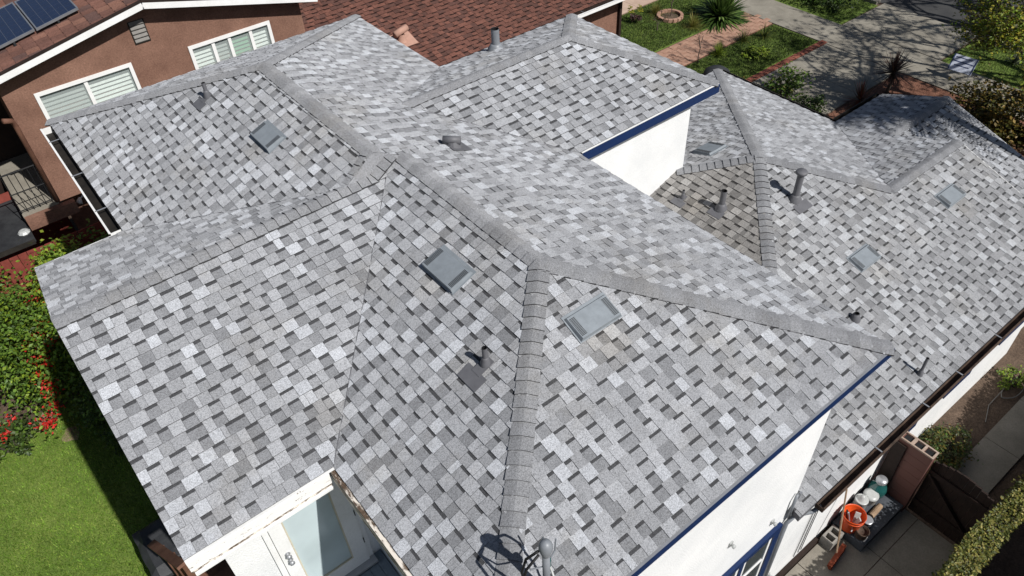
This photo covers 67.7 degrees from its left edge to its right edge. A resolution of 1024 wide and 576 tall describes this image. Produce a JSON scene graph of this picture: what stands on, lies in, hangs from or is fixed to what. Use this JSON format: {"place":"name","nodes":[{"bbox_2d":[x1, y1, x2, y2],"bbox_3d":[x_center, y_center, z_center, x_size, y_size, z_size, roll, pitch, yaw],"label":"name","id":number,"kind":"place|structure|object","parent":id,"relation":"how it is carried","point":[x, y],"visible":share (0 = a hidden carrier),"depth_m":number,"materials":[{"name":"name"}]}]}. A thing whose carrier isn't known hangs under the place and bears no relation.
{"place":"outdoors","nodes":[
{"label":"outdoors","id":0,"kind":"place"},
{"bbox_2d":[0,395,159,575],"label":"lawn","id":1,"kind":"structure","parent":0,"point":[84,524],"depth_m":13.22,"materials":[{"name":"green plant"}]},
{"bbox_2d":[0,412,39,458],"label":"flowering shrub","id":2,"kind":"object","parent":1,"relation":"on","point":[15,440],"visible":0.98,"depth_m":13.99,"materials":[{"name":"green plant"}]},
{"bbox_2d":[31,411,58,432],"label":"bare earth","id":3,"kind":"structure","parent":1,"relation":"on","point":[40,421],"depth_m":14.62,"materials":[{"name":"brown soil"}]},
{"bbox_2d":[16,288,123,455],"bbox_3d":[-8.228,1.701,14.112,1.848,1.952,3.488,-30,50,-26],"label":"flowering shrub","id":4,"kind":"object","parent":1,"relation":"on","point":[96,415],"visible":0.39,"depth_m":14.09,"materials":[{"name":"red plant"}]},
{"bbox_2d":[62,426,78,441],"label":"bare earth","id":5,"kind":"structure","parent":1,"relation":"on","point":[71,432],"depth_m":14.36,"materials":[{"name":"brown soil"}]},
{"bbox_2d":[132,518,181,575],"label":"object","id":6,"kind":"object","parent":1,"relation":"on","point":[154,562],"visible":0.39,"depth_m":11.60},
{"bbox_2d":[147,539,235,575],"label":"back stair","id":7,"kind":"object","parent":1,"relation":"on","point":[178,565],"visible":0.52,"depth_m":10.23,"materials":[{"name":"brown wood"}]},
{"bbox_2d":[0,0,623,291],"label":"neighbour house","id":8,"kind":"structure","parent":0,"point":[88,53],"depth_m":15.70,"materials":[{"name":"brown paint"}]},
{"bbox_2d":[0,2,34,48],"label":"solar panel","id":9,"kind":"object","parent":8,"relation":"on","point":[15,24],"visible":1,"depth_m":14.52,"materials":[{"name":"blue glass"}]},
{"bbox_2d":[0,199,36,257],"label":"lean to roof","id":10,"kind":"object","parent":8,"relation":"attached to","point":[13,222],"visible":0.8,"depth_m":15.51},
{"bbox_2d":[18,228,29,235],"bbox_3d":[-9.843,-1.133,15.399,0.236,0.085,0.233,-30,50,-26],"label":"plastic bag","id":11,"kind":"object","parent":10,"relation":"on","point":[24,232],"visible":1,"depth_m":15.35,"materials":[{"name":"white plastic"}]},
{"bbox_2d":[14,0,78,30],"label":"solar panel","id":12,"kind":"object","parent":8,"relation":"on","point":[39,14],"visible":1,"depth_m":14.68,"materials":[{"name":"blue glass"}]},
{"bbox_2d":[34,62,141,119],"bbox_3d":[-8.305,-3.580,15.310,1.840,1.430,0.170,-30,50,-26],"label":"window","id":13,"kind":"structure","parent":8,"relation":"in","point":[85,81],"depth_m":15.03,"materials":[{"name":"white paint"}]},
{"bbox_2d":[188,20,274,69],"bbox_3d":[-5.976,-4.906,16.614,1.820,1.370,0.170,-30,50,-26],"label":"window","id":14,"kind":"structure","parent":8,"relation":"in","point":[211,43],"depth_m":16.32,"materials":[{"name":"white paint"}]},
{"bbox_2d":[0,0,1023,575],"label":"ground","id":15,"kind":"structure","parent":0,"point":[968,410],"depth_m":13.92,"materials":[{"name":"soil"}]},
{"bbox_2d":[0,251,99,440],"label":"flowering vine","id":16,"kind":"object","parent":15,"relation":"on","point":[28,319],"visible":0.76,"depth_m":14.21,"materials":[{"name":"green plant"}]},
{"bbox_2d":[0,221,109,342],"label":"shrub","id":17,"kind":"object","parent":15,"relation":"on","point":[18,266],"visible":0.14,"depth_m":15.43,"materials":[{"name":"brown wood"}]},
{"bbox_2d":[11,221,105,314],"bbox_3d":[-8.662,0.002,15.257,2.191,2.823,2.093,-30,50,-26],"label":"climbing vine","id":18,"kind":"object","parent":15,"relation":"on","point":[49,255],"visible":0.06,"depth_m":14.63,"materials":[{"name":"green plant"}]},
{"bbox_2d":[72,218,109,246],"bbox_3d":[-8.184,-0.250,15.859,1.716,2.323,2.104,3,44,7],"label":"alley shrub","id":19,"kind":"object","parent":15,"relation":"on","point":[99,237],"depth_m":15.46,"materials":[{"name":"green plant"}]},
{"bbox_2d":[622,0,655,14],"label":"front walk","id":20,"kind":"structure","parent":15,"relation":"on","point":[633,3],"depth_m":27.16,"materials":[{"name":"concrete"}]},
{"bbox_2d":[746,40,826,81],"bbox_3d":[7.699,-6.561,23.240,6.024,0.038,0.250,-30,50,-26],"label":"brick edging","id":21,"kind":"object","parent":15,"relation":"on","point":[776,66],"visible":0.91,"depth_m":23.68,"materials":[{"name":"brick"}]},
{"bbox_2d":[762,58,814,103],"bbox_3d":[7.850,-5.864,21.823,1.395,1.052,1.612,20,48,22],"label":"bed shrub","id":22,"kind":"object","parent":15,"relation":"on","point":[787,87],"visible":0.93,"depth_m":21.64,"materials":[{"name":"green plant"}]},
{"bbox_2d":[775,0,876,23],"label":"parkway strip","id":23,"kind":"object","parent":15,"relation":"on","point":[872,6],"visible":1,"depth_m":26.22,"materials":[{"name":"green plant"}]},
{"bbox_2d":[792,0,858,13],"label":"parkway hedge","id":24,"kind":"object","parent":23,"relation":"on","point":[834,5],"visible":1,"depth_m":25.99,"materials":[{"name":"green plant"}]},
{"bbox_2d":[785,509,954,575],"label":"side yard","id":25,"kind":"structure","parent":15,"relation":"on","point":[904,542],"depth_m":12.00,"materials":[{"name":"concrete"}]},
{"bbox_2d":[818,524,843,550],"bbox_3d":[5.075,3.971,12.141,0.320,0.200,0.200,-30,50,-26],"label":"hollow block","id":26,"kind":"object","parent":25,"relation":"on","point":[828,540],"depth_m":12.09,"materials":[{"name":"grey concrete"}]},
{"bbox_2d":[827,489,847,569],"bbox_3d":[4.964,3.686,11.620,0.373,1.348,0.518,33,54,32],"label":"broom","id":27,"kind":"object","parent":25,"relation":"on","point":[835,557],"visible":0.98,"depth_m":11.85,"materials":[{"name":"beige wood"}]},
{"bbox_2d":[831,486,902,551],"bbox_3d":[5.748,3.685,12.361,1.100,0.300,0.555,-30,50,-26],"label":"step","id":28,"kind":"object","parent":25,"relation":"on","point":[890,510],"visible":0.46,"depth_m":12.25,"materials":[{"name":"grey concrete"}]},
{"bbox_2d":[840,504,866,533],"bbox_3d":[5.357,3.657,12.043,0.364,0.365,0.364,-30,50,-26],"label":"orange bucket","id":29,"kind":"object","parent":28,"relation":"on","point":[850,525],"visible":0.86,"depth_m":12.02,"materials":[{"name":"plastic"}]},
{"bbox_2d":[852,512,860,521],"bbox_3d":[5.415,3.604,11.997,0.080,0.187,0.086,16,47,19],"label":"scraper","id":30,"kind":"object","parent":29,"relation":"in","point":[857,515],"visible":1,"depth_m":11.98,"materials":[{"name":"white plastic"}]},
{"bbox_2d":[853,517,861,523],"bbox_3d":[5.408,3.667,11.960,0.069,0.166,0.070,-3,43,0],"label":"putty knife","id":31,"kind":"object","parent":29,"relation":"in","point":[858,521],"visible":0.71,"depth_m":11.93,"materials":[{"name":"white plastic"}]},
{"bbox_2d":[851,525,869,541],"bbox_3d":[5.476,3.850,11.983,0.250,0.158,0.258,-30,50,-26],"label":"rusty pot","id":32,"kind":"object","parent":28,"relation":"on","point":[862,533],"visible":0.87,"depth_m":11.97,"materials":[{"name":"brown metal"}]},
{"bbox_2d":[852,493,868,509],"bbox_3d":[5.580,3.407,12.213,0.208,0.315,0.208,3,44,6],"label":"plastic jug","id":33,"kind":"object","parent":28,"relation":"on","point":[861,500],"visible":0.83,"depth_m":12.14,"materials":[{"name":"white plastic"}]},
{"bbox_2d":[864,515,872,527],"bbox_3d":[5.627,3.712,12.123,0.172,0.153,0.172,-30,50,-26],"label":"paint can","id":34,"kind":"object","parent":28,"relation":"on","point":[868,523],"visible":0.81,"depth_m":12.05,"materials":[{"name":"metal"}]},
{"bbox_2d":[863,488,878,505],"bbox_3d":[5.779,3.374,12.327,0.238,0.190,0.238,-30,50,-26],"label":"plastic tub","id":35,"kind":"object","parent":28,"relation":"on","point":[873,496],"visible":0.84,"depth_m":12.26,"materials":[{"name":"white plastic"}]},
{"bbox_2d":[867,475,887,498],"bbox_3d":[5.932,3.195,12.348,0.277,0.408,0.280,-30,50,-26],"label":"glass jar","id":36,"kind":"object","parent":28,"relation":"on","point":[878,484],"visible":0.88,"depth_m":12.27,"materials":[{"name":"glass"}]},
{"bbox_2d":[875,441,906,487],"bbox_3d":[6.051,2.938,12.293,0.030,1.450,0.235,-30,50,-26],"label":"leaning sheet","id":37,"kind":"object","parent":25,"relation":"on","point":[890,463],"visible":0.5,"depth_m":12.11,"materials":[{"name":"brown wood"}]},
{"bbox_2d":[887,431,938,511],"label":"block pillar","id":38,"kind":"structure","parent":25,"relation":"on","point":[916,463],"depth_m":11.89,"materials":[{"name":"brown brick"}]},
{"bbox_2d":[908,461,993,544],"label":"side gate","id":39,"kind":"structure","parent":38,"relation":"attached to","point":[938,480],"depth_m":11.76,"materials":[{"name":"brown wood"}]},
{"bbox_2d":[843,3,975,59],"bbox_3d":[12.975,-8.391,24.887,2.440,0.050,3.400,-30,50,-26],"label":"driveway apron","id":40,"kind":"object","parent":15,"relation":"on","point":[929,37],"visible":0.88,"depth_m":24.84,"materials":[{"name":"concrete"}]},
{"bbox_2d":[826,74,1023,156],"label":"mulch bed","id":41,"kind":"object","parent":15,"relation":"on","point":[920,88],"depth_m":22.13,"materials":[{"name":"brown soil"}]},
{"bbox_2d":[838,79,879,107],"bbox_3d":[9.840,-5.475,21.454,1.288,0.816,1.148,-30,50,-26],"label":"spiky cordyline","id":42,"kind":"object","parent":41,"relation":"on","point":[860,96],"visible":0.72,"depth_m":21.56,"materials":[{"name":"brown plant"}]},
{"bbox_2d":[869,49,916,92],"bbox_3d":[10.844,-6.148,21.672,1.492,1.352,1.510,-30,50,-26],"label":"spiky cordyline","id":43,"kind":"object","parent":41,"relation":"on","point":[896,66],"visible":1,"depth_m":21.59,"materials":[{"name":"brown plant"}]},
{"bbox_2d":[948,69,1023,148],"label":"bed hedge","id":44,"kind":"object","parent":41,"relation":"on","point":[995,109],"visible":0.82,"depth_m":19.95,"materials":[{"name":"green plant"}]},
{"bbox_2d":[1008,141,1023,155],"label":"bed shrub","id":45,"kind":"object","parent":41,"relation":"on","point":[1020,149],"visible":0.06,"depth_m":19.03,"materials":[{"name":"green plant"}]},
{"bbox_2d":[863,0,1023,52],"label":"kerb","id":46,"kind":"structure","parent":15,"relation":"on","point":[875,2],"depth_m":26.38,"materials":[{"name":"concrete"}]},
{"bbox_2d":[919,422,978,478],"bbox_3d":[7.399,2.792,13.102,1.305,0.475,1.226,2,44,5],"label":"side shrub","id":47,"kind":"object","parent":15,"relation":"on","point":[954,459],"visible":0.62,"depth_m":13.14,"materials":[{"name":"green plant"}]},
{"bbox_2d":[931,470,1023,575],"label":"clipped hedge","id":48,"kind":"object","parent":15,"relation":"on","point":[980,541],"visible":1,"depth_m":10.72,"materials":[{"name":"green plant"}]},
{"bbox_2d":[942,39,1023,90],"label":"parkway strip","id":49,"kind":"object","parent":15,"relation":"on","point":[1018,80],"visible":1,"depth_m":22.98,"materials":[{"name":"green plant"}]},
{"bbox_2d":[985,378,1023,421],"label":"garden hose","id":50,"kind":"object","parent":15,"relation":"on","point":[1002,397],"visible":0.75,"depth_m":14.08,"materials":[{"name":"black rubber"}]},
{"bbox_2d":[996,364,1023,389],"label":"side shrub","id":51,"kind":"object","parent":15,"relation":"on","point":[1017,380],"visible":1,"depth_m":14.25,"materials":[{"name":"green plant"}]},
{"bbox_2d":[34,13,1023,575],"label":"house","id":52,"kind":"structure","parent":0,"point":[566,295],"depth_m":8.31,"materials":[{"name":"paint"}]},
{"bbox_2d":[267,476,369,575],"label":"door","id":53,"kind":"structure","parent":52,"relation":"in","point":[324,538],"depth_m":8.32,"materials":[{"name":"white paint"}]},
{"bbox_2d":[722,522,782,575],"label":"window","id":54,"kind":"structure","parent":52,"relation":"in","point":[754,563],"depth_m":9.88,"materials":[{"name":"blue paint"}]},
{"bbox_2d":[943,370,971,398],"bbox_3d":[7.538,1.266,12.624,0.850,1.100,0.027,-30,50,-26],"label":"window","id":55,"kind":"structure","parent":52,"relation":"in","point":[954,387],"depth_m":12.96,"materials":[{"name":"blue paint"}]},
{"bbox_2d":[998,321,1023,344],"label":"window","id":56,"kind":"structure","parent":52,"relation":"in","point":[1023,321],"depth_m":13.73,"materials":[{"name":"blue paint"}]},
{"bbox_2d":[621,0,709,52],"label":"front lawn","id":57,"kind":"structure","parent":0,"point":[661,47],"depth_m":25.63,"materials":[{"name":"green plant"}]},
{"bbox_2d":[627,4,643,20],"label":"succulent","id":58,"kind":"object","parent":57,"relation":"on","point":[633,17],"visible":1,"depth_m":25.87,"materials":[{"name":"green plant"}]},
{"bbox_2d":[646,0,661,16],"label":"grass tuft","id":59,"kind":"object","parent":57,"relation":"on","point":[656,9],"visible":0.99,"depth_m":26.44,"materials":[{"name":"green plant"}]},
{"bbox_2d":[651,15,667,30],"bbox_3d":[4.870,-8.841,25.409,0.660,0.584,0.306,-10,44,-7],"label":"sapling","id":60,"kind":"object","parent":57,"relation":"on","point":[657,21],"visible":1,"depth_m":25.32,"materials":[{"name":"brown plant"}]},
{"bbox_2d":[657,9,683,22],"bbox_3d":[5.430,-9.347,26.258,0.900,0.130,0.900,-30,50,-26],"label":"brick tree ring","id":61,"kind":"object","parent":57,"relation":"on","point":[672,18],"visible":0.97,"depth_m":26.24,"materials":[{"name":"brick"}]},
{"bbox_2d":[679,12,703,31],"bbox_3d":[6.059,-9.008,25.442,1.085,0.661,0.972,-2,43,1],"label":"grass tuft","id":62,"kind":"object","parent":57,"relation":"on","point":[694,21],"visible":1,"depth_m":25.55,"materials":[{"name":"green plant"}]},
{"bbox_2d":[683,0,756,33],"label":"rosette plant","id":63,"kind":"object","parent":57,"relation":"on","point":[719,13],"visible":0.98,"depth_m":25.73,"materials":[{"name":"green plant"}]},
{"bbox_2d":[657,12,771,65],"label":"brick path","id":64,"kind":"structure","parent":0,"point":[685,52],"depth_m":24.86,"materials":[{"name":"red brick"}]},
{"bbox_2d":[687,24,817,78],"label":"front lawn","id":65,"kind":"structure","parent":0,"point":[771,51],"depth_m":24.11,"materials":[{"name":"green plant"}]},
{"bbox_2d":[695,30,703,63],"bbox_3d":[5.777,-7.484,23.601,0.213,1.029,0.657,17,47,20],"label":"sapling","id":66,"kind":"object","parent":65,"relation":"on","point":[699,46],"visible":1,"depth_m":23.50,"materials":[{"name":"brown plant"}]},
{"bbox_2d":[703,65,729,74],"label":"black dome","id":67,"kind":"structure","parent":65,"relation":"on","point":[709,69],"depth_m":22.48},
{"bbox_2d":[707,41,728,57],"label":"grass tuft","id":68,"kind":"object","parent":65,"relation":"on","point":[718,50],"visible":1,"depth_m":24.12,"materials":[{"name":"green plant"}]},
{"bbox_2d":[734,29,754,45],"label":"grass tuft","id":69,"kind":"object","parent":65,"relation":"on","point":[742,37],"visible":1,"depth_m":24.69,"materials":[{"name":"green plant"}]},
{"bbox_2d":[740,46,769,60],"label":"ground cover","id":70,"kind":"object","parent":65,"relation":"on","point":[751,51],"visible":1,"depth_m":24.00,"materials":[{"name":"green plant"}]},
{"bbox_2d":[752,24,778,42],"bbox_3d":[8.194,-8.437,24.777,0.999,0.574,0.971,-30,50,-26],"label":"grass tuft","id":71,"kind":"object","parent":65,"relation":"on","point":[764,34],"visible":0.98,"depth_m":24.86,"materials":[{"name":"green plant"}]},
{"bbox_2d":[621,0,1023,85],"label":"grass","id":72,"kind":"structure","parent":65,"relation":"on","point":[669,42],"depth_m":24.85,"materials":[{"name":"green plant"}]},
{"bbox_2d":[753,44,889,114],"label":"driveway","id":73,"kind":"structure","parent":0,"point":[837,73],"depth_m":22.94,"materials":[{"name":"concrete"}]},
{"bbox_2d":[794,92,828,112],"bbox_3d":[8.215,-5.092,21.177,1.064,0.731,1.102,13,46,16],"label":"bed shrub","id":74,"kind":"object","parent":73,"relation":"on","point":[816,101],"visible":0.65,"depth_m":21.07,"materials":[{"name":"green plant"}]},
{"bbox_2d":[868,503,882,517],"bbox_3d":[5.846,3.581,12.282,0.284,0.104,0.105,-30,50,-26],"label":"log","id":75,"kind":"object","parent":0,"point":[875,511],"visible":0.92,"depth_m":12.24,"materials":[{"name":"beige wood"}]},
{"bbox_2d":[734,0,1023,119],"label":"sidewalk","id":76,"kind":"structure","parent":0,"point":[929,70],"depth_m":24.33,"materials":[{"name":"concrete"}]},
{"bbox_2d":[946,53,978,81],"bbox_3d":[13.081,-6.374,22.250,0.291,0.687,0.664,-35,52,-29],"label":"yard sign","id":77,"kind":"object","parent":76,"relation":"on","point":[966,65],"visible":0.94,"depth_m":22.15,"materials":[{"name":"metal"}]},
{"bbox_2d":[942,0,1023,84],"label":"street tree","id":78,"kind":"object","parent":76,"relation":"on","point":[1004,20],"visible":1,"depth_m":18.39,"materials":[{"name":"green plant"}]},
{"bbox_2d":[880,0,1023,43],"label":"road","id":79,"kind":"structure","parent":0,"point":[943,11],"depth_m":25.98,"materials":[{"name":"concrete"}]},
{"bbox_2d":[954,395,1023,496],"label":"side path","id":80,"kind":"structure","parent":0,"point":[999,448],"depth_m":13.27,"materials":[{"name":"concrete"}]},
{"bbox_2d":[1006,50,1023,66],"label":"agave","id":81,"kind":"object","parent":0,"point":[1015,60],"visible":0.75,"depth_m":22.99,"materials":[{"name":"green plant"}]}
]}

